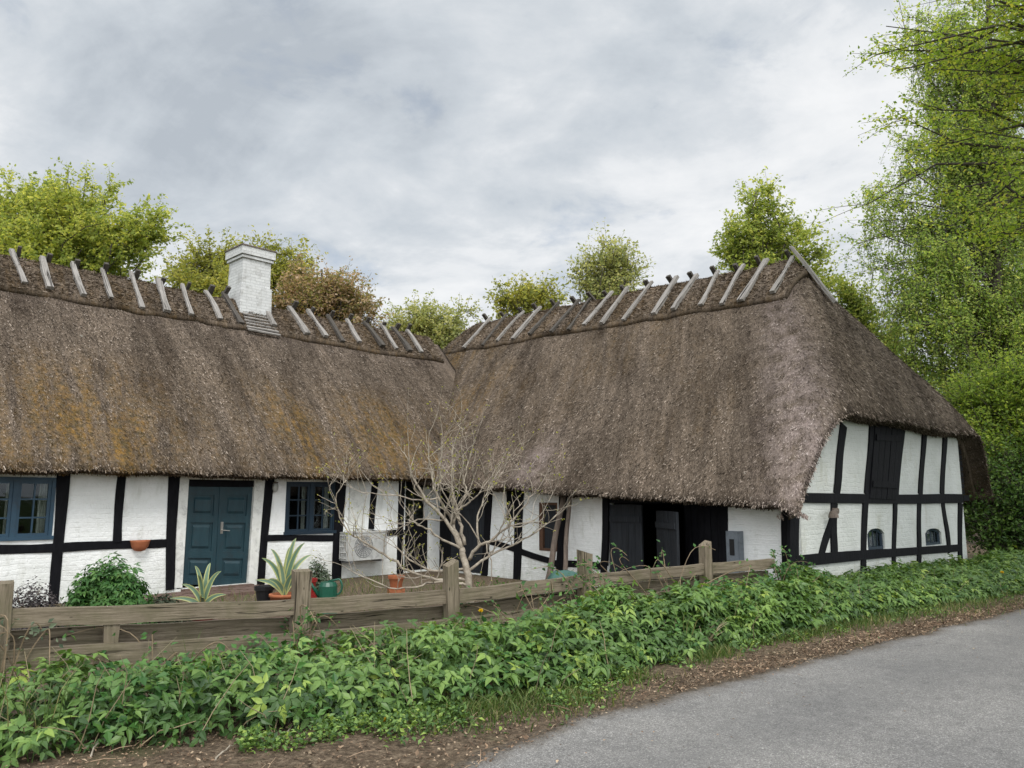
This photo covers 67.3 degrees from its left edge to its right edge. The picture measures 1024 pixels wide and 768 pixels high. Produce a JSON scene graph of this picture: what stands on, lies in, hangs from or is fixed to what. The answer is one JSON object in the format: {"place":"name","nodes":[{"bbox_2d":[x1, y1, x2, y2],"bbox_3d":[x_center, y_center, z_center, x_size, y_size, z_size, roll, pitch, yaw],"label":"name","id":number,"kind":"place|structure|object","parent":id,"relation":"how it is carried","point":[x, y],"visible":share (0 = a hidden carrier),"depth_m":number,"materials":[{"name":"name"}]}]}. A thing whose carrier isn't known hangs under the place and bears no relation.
{"place":"outdoors","nodes":[
{"label":"outdoors","id":0,"kind":"place"},
{"bbox_2d":[137,580,339,602],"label":"brick path","id":1,"kind":"structure","parent":0,"point":[244,590],"depth_m":13.21,"materials":[{"name":"brick"}]},
{"bbox_2d":[0,549,1018,757],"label":"tall grass","id":2,"kind":"structure","parent":0,"point":[53,710],"depth_m":5.07,"materials":[{"name":"green plant"}]},
{"bbox_2d":[0,530,1023,767],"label":"earth verge","id":3,"kind":"structure","parent":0,"point":[395,750],"depth_m":5.32,"materials":[{"name":"soil"}]},
{"bbox_2d":[0,615,66,721],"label":"bramble","id":4,"kind":"object","parent":3,"relation":"on","point":[37,630],"visible":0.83,"depth_m":5.65,"materials":[{"name":"green plant"}]},
{"bbox_2d":[11,575,68,629],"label":"dry shrub","id":5,"kind":"object","parent":3,"relation":"on","point":[30,603],"visible":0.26,"depth_m":8.50,"materials":[{"name":"grey plant"}]},
{"bbox_2d":[60,551,157,625],"bbox_3d":[-4.905,2.595,9.299,1.164,1.122,1.036,0,-8,0],"label":"garden bush","id":6,"kind":"object","parent":3,"relation":"on","point":[116,586],"visible":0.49,"depth_m":9.16,"materials":[{"name":"green plant"}]},
{"bbox_2d":[62,626,235,696],"bbox_3d":[-2.830,2.229,6.187,1.355,0.706,0.580,1,-8,-8],"label":"bramble","id":7,"kind":"object","parent":3,"relation":"on","point":[104,651],"visible":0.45,"depth_m":6.08,"materials":[{"name":"green plant"}]},
{"bbox_2d":[146,593,190,623],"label":"dark bush","id":8,"kind":"object","parent":3,"relation":"on","point":[160,600],"visible":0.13,"depth_m":9.85,"materials":[{"name":"green plant"}]},
{"bbox_2d":[170,563,225,621],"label":"potted agave","id":9,"kind":"object","parent":3,"relation":"on","point":[204,586],"visible":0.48,"depth_m":10.29,"materials":[{"name":"green plant"}]},
{"bbox_2d":[214,745,233,760],"bbox_3d":[-1.843,2.360,4.923,0.019,0.040,0.293,-1,-8,3],"label":"dry stick","id":10,"kind":"object","parent":3,"relation":"on","point":[222,752],"visible":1,"depth_m":4.89,"materials":[{"name":"beige wood"}]},
{"bbox_2d":[254,585,274,600],"bbox_3d":[-3.570,3.106,11.065,0.281,0.388,0.281,2,-9,-12],"label":"flower pot","id":11,"kind":"object","parent":3,"relation":"on","point":[263,592],"visible":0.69,"depth_m":10.98,"materials":[{"name":"black plastic"}]},
{"bbox_2d":[257,538,310,617],"bbox_3d":[-3.216,2.731,10.886,0.716,1.076,0.520,5,-10,-28],"label":"potted agave","id":12,"kind":"object","parent":3,"relation":"on","point":[281,584],"visible":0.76,"depth_m":10.92,"materials":[{"name":"plant"}]},
{"bbox_2d":[311,578,317,597],"bbox_3d":[-2.969,3.092,11.269,0.216,0.475,0.216,2,-9,-12],"label":"flower pot","id":13,"kind":"object","parent":3,"relation":"on","point":[314,581],"visible":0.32,"depth_m":11.22,"materials":[{"name":"red ceramic"}]},
{"bbox_2d":[308,553,331,597],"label":"lavender bush","id":14,"kind":"object","parent":13,"relation":"in","point":[320,576],"visible":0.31,"depth_m":12.42,"materials":[{"name":"green plant"}]},
{"bbox_2d":[279,604,354,655],"bbox_3d":[-1.748,2.306,6.800,0.567,0.729,0.754,4,-9,-26],"label":"bramble","id":15,"kind":"object","parent":3,"relation":"on","point":[309,618],"visible":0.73,"depth_m":6.72,"materials":[{"name":"green plant"}]},
{"bbox_2d":[311,578,342,613],"bbox_3d":[-2.688,3.004,10.967,0.536,0.561,0.280,2,-9,-11],"label":"watering can","id":16,"kind":"object","parent":3,"relation":"on","point":[328,588],"visible":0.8,"depth_m":10.90,"materials":[{"name":"green plastic"}]},
{"bbox_2d":[147,572,518,610],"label":"courtyard grass","id":17,"kind":"structure","parent":3,"relation":"on","point":[370,585],"depth_m":13.86,"materials":[{"name":"plant"}]},
{"bbox_2d":[0,540,775,695],"bbox_3d":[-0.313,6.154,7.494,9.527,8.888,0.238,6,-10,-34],"label":"wooden fence","id":18,"kind":"object","parent":3,"relation":"on","point":[451,596],"visible":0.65,"depth_m":6.87,"materials":[{"name":"brown wood"}]},
{"bbox_2d":[387,575,404,592],"bbox_3d":[-1.965,3.422,13.040,0.281,0.339,0.281,2,-9,-12],"label":"flower pot","id":19,"kind":"object","parent":3,"relation":"on","point":[393,580],"visible":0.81,"depth_m":12.95,"materials":[{"name":"ceramic"}]},
{"bbox_2d":[312,385,595,602],"bbox_3d":[-0.870,1.687,11.809,4.262,3.420,1.589,1,-8,-9],"label":"bare shrub","id":20,"kind":"object","parent":3,"relation":"on","point":[459,544],"visible":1,"depth_m":11.71,"materials":[{"name":"beige plant"}]},
{"bbox_2d":[0,243,995,606],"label":"farmhouse","id":21,"kind":"object","parent":3,"relation":"on","point":[790,403],"visible":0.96,"depth_m":14.79,"materials":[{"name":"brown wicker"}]},
{"bbox_2d":[0,477,56,540],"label":"window","id":22,"kind":"structure","parent":21,"relation":"in","point":[47,488],"depth_m":12.02,"materials":[{"name":"blue paint"}]},
{"bbox_2d":[130,540,149,550],"bbox_3d":[-6.282,2.746,13.039,0.165,0.190,0.330,-8,-12,43],"label":"wall planter","id":23,"kind":"object","parent":21,"relation":"hanging from","point":[139,545],"visible":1,"depth_m":12.99,"materials":[{"name":"ceramic"}]},
{"bbox_2d":[183,486,219,584],"bbox_3d":[-5.673,2.763,13.971,0.075,1.784,0.651,-8,-12,43],"label":"door","id":24,"kind":"structure","parent":21,"relation":"in","point":[203,502],"depth_m":13.97,"materials":[{"name":"blue paint"}]},
{"bbox_2d":[215,487,252,584],"bbox_3d":[-5.201,2.855,14.406,0.139,1.842,0.682,-8,-12,43],"label":"door","id":25,"kind":"structure","parent":21,"relation":"in","point":[235,503],"depth_m":14.40,"materials":[{"name":"blue paint"}]},
{"bbox_2d":[272,482,277,491],"bbox_3d":[-4.605,2.006,14.965,0.116,0.210,0.116,0,-8,0],"label":"wall lamp","id":26,"kind":"object","parent":21,"relation":"attached to","point":[275,487],"visible":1,"depth_m":14.92,"materials":[{"name":"metal"}]},
{"bbox_2d":[283,482,336,534],"bbox_3d":[-4.130,2.513,15.623,0.253,1.047,1.194,-8,-12,43],"label":"window","id":27,"kind":"structure","parent":21,"relation":"in","point":[310,505],"depth_m":15.59,"materials":[{"name":"blue paint"}]},
{"bbox_2d":[348,480,365,530],"bbox_3d":[-3.286,2.538,16.329,0.046,1.150,0.400,-8,-12,43],"label":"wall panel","id":28,"kind":"object","parent":21,"relation":"attached to","point":[357,499],"visible":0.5,"depth_m":16.31,"materials":[{"name":"white paint"}]},
{"bbox_2d":[339,531,387,563],"bbox_3d":[-3.137,3.411,16.126,0.370,0.627,1.020,-8,-12,43],"label":"heat pump","id":29,"kind":"object","parent":21,"relation":"attached to","point":[361,551],"visible":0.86,"depth_m":15.90,"materials":[{"name":"paint"}]},
{"bbox_2d":[451,493,484,572],"bbox_3d":[-0.974,3.290,17.112,0.080,1.708,1.194,8,-11,-42],"label":"stable door","id":30,"kind":"structure","parent":21,"relation":"in","point":[469,512],"depth_m":17.03,"materials":[{"name":"black wood"}]},
{"bbox_2d":[539,502,556,550],"bbox_3d":[0.753,2.829,15.264,0.112,0.943,0.501,8,-11,-42],"label":"barn window","id":31,"kind":"structure","parent":21,"relation":"in","point":[545,534],"depth_m":15.31,"materials":[{"name":"brown wood"}]},
{"bbox_2d":[609,504,643,584],"bbox_3d":[2.045,2.909,13.809,0.070,1.474,0.744,8,-11,-42],"label":"barn door","id":32,"kind":"structure","parent":21,"relation":"in","point":[625,520],"depth_m":13.80,"materials":[{"name":"black wood"}]},
{"bbox_2d":[655,511,679,579],"bbox_3d":[2.583,2.786,12.810,0.070,1.328,0.894,2,-9,-11],"label":"barn door","id":33,"kind":"structure","parent":21,"relation":"in","point":[667,522],"depth_m":12.75,"materials":[{"name":"black wood"}]},
{"bbox_2d":[726,531,744,572],"bbox_3d":[3.507,2.659,12.100,0.140,0.675,0.240,8,-11,-42],"label":"meter cabinet","id":34,"kind":"object","parent":21,"relation":"attached to","point":[734,546],"visible":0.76,"depth_m":12.05,"materials":[{"name":"grey plastic"}]},
{"bbox_2d":[828,508,838,517],"bbox_3d":[5.127,2.046,12.215,0.160,0.148,0.462,-5,-10,30],"label":"floodlight","id":35,"kind":"object","parent":21,"relation":"attached to","point":[834,513],"visible":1,"depth_m":12.04,"materials":[{"name":"metal"}]},
{"bbox_2d":[867,528,883,549],"bbox_3d":[6.317,2.710,13.476,0.728,0.378,0.070,8,-11,-42],"label":"arched window","id":36,"kind":"structure","parent":21,"relation":"in","point":[874,542],"depth_m":13.57,"materials":[{"name":"glass"}]},
{"bbox_2d":[925,528,939,545],"bbox_3d":[8.314,3.030,15.293,0.882,0.336,0.070,8,-11,-42],"label":"arched window","id":37,"kind":"structure","parent":21,"relation":"in","point":[931,535],"depth_m":15.39,"materials":[{"name":"glass"}]},
{"bbox_2d":[0,560,1002,750],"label":"dead stems","id":38,"kind":"object","parent":3,"relation":"on","point":[125,687],"visible":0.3,"depth_m":5.50,"materials":[{"name":"brown plant"}]},
{"bbox_2d":[3,556,1007,746],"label":"mixed weeds","id":39,"kind":"object","parent":3,"relation":"on","point":[109,729],"visible":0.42,"depth_m":5.62,"materials":[{"name":"green plant"}]},
{"bbox_2d":[0,545,1023,767],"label":"ground elder","id":40,"kind":"object","parent":3,"relation":"on","point":[776,606],"visible":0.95,"depth_m":6.59,"materials":[{"name":"green plant"}]},
{"bbox_2d":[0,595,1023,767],"bbox_3d":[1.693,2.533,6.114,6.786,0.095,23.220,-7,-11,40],"label":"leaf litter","id":41,"kind":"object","parent":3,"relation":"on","point":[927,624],"visible":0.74,"depth_m":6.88,"materials":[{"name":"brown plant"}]},
{"bbox_2d":[460,579,565,652],"bbox_3d":[-0.054,2.396,7.973,1.346,0.900,1.834,0,-8,0],"label":"bramble","id":42,"kind":"object","parent":3,"relation":"on","point":[498,609],"visible":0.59,"depth_m":8.03,"materials":[{"name":"green plant"}]},
{"bbox_2d":[545,496,565,578],"bbox_3d":[0.834,2.937,14.696,0.459,1.810,0.134,2,-9,-11],"label":"wooden pole","id":43,"kind":"object","parent":3,"relation":"on","point":[555,537],"visible":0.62,"depth_m":14.67,"materials":[{"name":"brown wood"}]},
{"bbox_2d":[547,570,576,592],"bbox_3d":[0.809,3.070,11.475,0.720,0.578,0.720,0,-8,0],"label":"tarpaulin","id":44,"kind":"object","parent":3,"relation":"on","point":[554,575],"visible":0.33,"depth_m":11.38,"materials":[{"name":"teal plastic"}]},
{"bbox_2d":[563,497,571,569],"bbox_3d":[1.033,2.893,14.464,0.108,1.819,0.446,-4,-9,25],"label":"wooden pole","id":45,"kind":"object","parent":3,"relation":"on","point":[566,537],"visible":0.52,"depth_m":14.45,"materials":[{"name":"brown wood"}]},
{"bbox_2d":[532,557,618,644],"bbox_3d":[0.880,2.421,8.450,1.015,0.986,1.061,-8,-11,42],"label":"bramble","id":46,"kind":"object","parent":3,"relation":"on","point":[592,587],"visible":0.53,"depth_m":8.53,"materials":[{"name":"green plant"}]},
{"bbox_2d":[233,587,1023,753],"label":"verge weeds","id":47,"kind":"object","parent":3,"relation":"on","point":[376,723],"visible":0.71,"depth_m":5.49,"materials":[{"name":"green plant"}]},
{"bbox_2d":[593,540,753,594],"bbox_3d":[1.837,2.486,9.327,1.998,1.118,1.167,0,-8,0],"label":"bramble","id":48,"kind":"object","parent":3,"relation":"on","point":[666,583],"visible":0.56,"depth_m":9.20,"materials":[{"name":"green plant"}]},
{"bbox_2d":[394,588,1023,736],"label":"verge grass","id":49,"kind":"structure","parent":3,"relation":"on","point":[499,703],"depth_m":6.60,"materials":[{"name":"green plant"}]},
{"bbox_2d":[699,617,727,640],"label":"dry grass tuft","id":50,"kind":"object","parent":3,"relation":"on","point":[715,632],"visible":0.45,"depth_m":8.30,"materials":[{"name":"beige plant"}]},
{"bbox_2d":[707,166,845,293],"bbox_3d":[10.060,-1.198,28.707,5.466,14.074,4.062,0,-8,0],"label":"poplar tree","id":51,"kind":"object","parent":3,"relation":"on","point":[772,242],"visible":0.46,"depth_m":28.71,"materials":[{"name":"green plant"}]},
{"bbox_2d":[763,546,828,584],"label":"bramble","id":52,"kind":"object","parent":3,"relation":"on","point":[777,570],"visible":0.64,"depth_m":10.47,"materials":[{"name":"green plant"}]},
{"bbox_2d":[821,264,937,368],"bbox_3d":[12.980,0.735,27.248,3.850,9.823,3.528,0,-8,0],"label":"poplar tree","id":53,"kind":"object","parent":3,"relation":"on","point":[849,296],"visible":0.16,"depth_m":27.28,"materials":[{"name":"green plant"}]},
{"bbox_2d":[837,0,1023,550],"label":"birch tree","id":54,"kind":"object","parent":3,"relation":"on","point":[994,311],"visible":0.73,"depth_m":22.62,"materials":[{"name":"green plant"}]},
{"bbox_2d":[918,245,1023,522],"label":"hornbeam tree","id":55,"kind":"object","parent":3,"relation":"on","point":[940,381],"visible":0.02,"depth_m":29.63,"materials":[{"name":"green plant"}]},
{"bbox_2d":[928,331,1023,508],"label":"beech tree","id":56,"kind":"object","parent":3,"relation":"on","point":[994,396],"visible":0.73,"depth_m":19.18,"materials":[{"name":"green plant"}]},
{"bbox_2d":[963,420,1023,555],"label":"hazel bush","id":57,"kind":"object","parent":3,"relation":"on","point":[1003,527],"visible":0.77,"depth_m":17.73,"materials":[{"name":"green plant"}]},
{"bbox_2d":[0,0,1023,390],"label":"sky","id":58,"kind":"structure","parent":0,"point":[444,148],"materials":[{"name":"grey"}]},
{"bbox_2d":[446,608,1023,767],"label":"road","id":59,"kind":"structure","parent":0,"point":[958,702],"depth_m":5.68,"materials":[{"name":"grey asphalt"}]},
{"label":"ground","id":60,"kind":"structure","parent":0,"visible":0},
{"bbox_2d":[0,157,193,281],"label":"maple tree","id":61,"kind":"object","parent":60,"relation":"on","point":[66,225],"visible":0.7,"depth_m":27.08,"materials":[{"name":"green plant"}]},
{"bbox_2d":[145,223,328,300],"bbox_3d":[-9.422,-0.128,26.149,5.886,11.209,4.058,2,-9,-14],"label":"lime tree","id":62,"kind":"object","parent":60,"relation":"on","point":[199,272],"visible":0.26,"depth_m":26.42,"materials":[{"name":"green plant"}]},
{"bbox_2d":[270,253,394,327],"bbox_3d":[-6.301,0.382,25.312,4.926,9.949,3.377,0,-8,0],"label":"copper maple","id":63,"kind":"object","parent":60,"relation":"on","point":[338,295],"visible":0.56,"depth_m":25.19,"materials":[{"name":"brown plant"}]},
{"bbox_2d":[375,289,482,350],"bbox_3d":[-2.961,1.116,28.087,4.086,9.307,3.625,5,-10,-28],"label":"hazel tree","id":64,"kind":"object","parent":60,"relation":"on","point":[431,325],"visible":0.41,"depth_m":28.02,"materials":[{"name":"green plant"}]},
{"bbox_2d":[482,269,571,320],"bbox_3d":[0.636,0.647,28.129,3.506,10.244,2.970,0,-8,0],"label":"thorn tree","id":65,"kind":"object","parent":60,"relation":"on","point":[526,296],"visible":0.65,"depth_m":28.45,"materials":[{"name":"green plant"}]},
{"bbox_2d":[560,221,655,304],"bbox_3d":[3.997,-0.270,30.470,3.788,12.739,3.388,-7,-11,38],"label":"willow tree","id":66,"kind":"object","parent":60,"relation":"on","point":[613,264],"visible":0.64,"depth_m":30.69,"materials":[{"name":"green plant"}]},
{"bbox_2d":[810,0,1023,271],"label":"roadside tree","id":67,"kind":"object","parent":60,"relation":"on","point":[927,56],"visible":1,"depth_m":13.22,"materials":[{"name":"green plant"}]}
]}

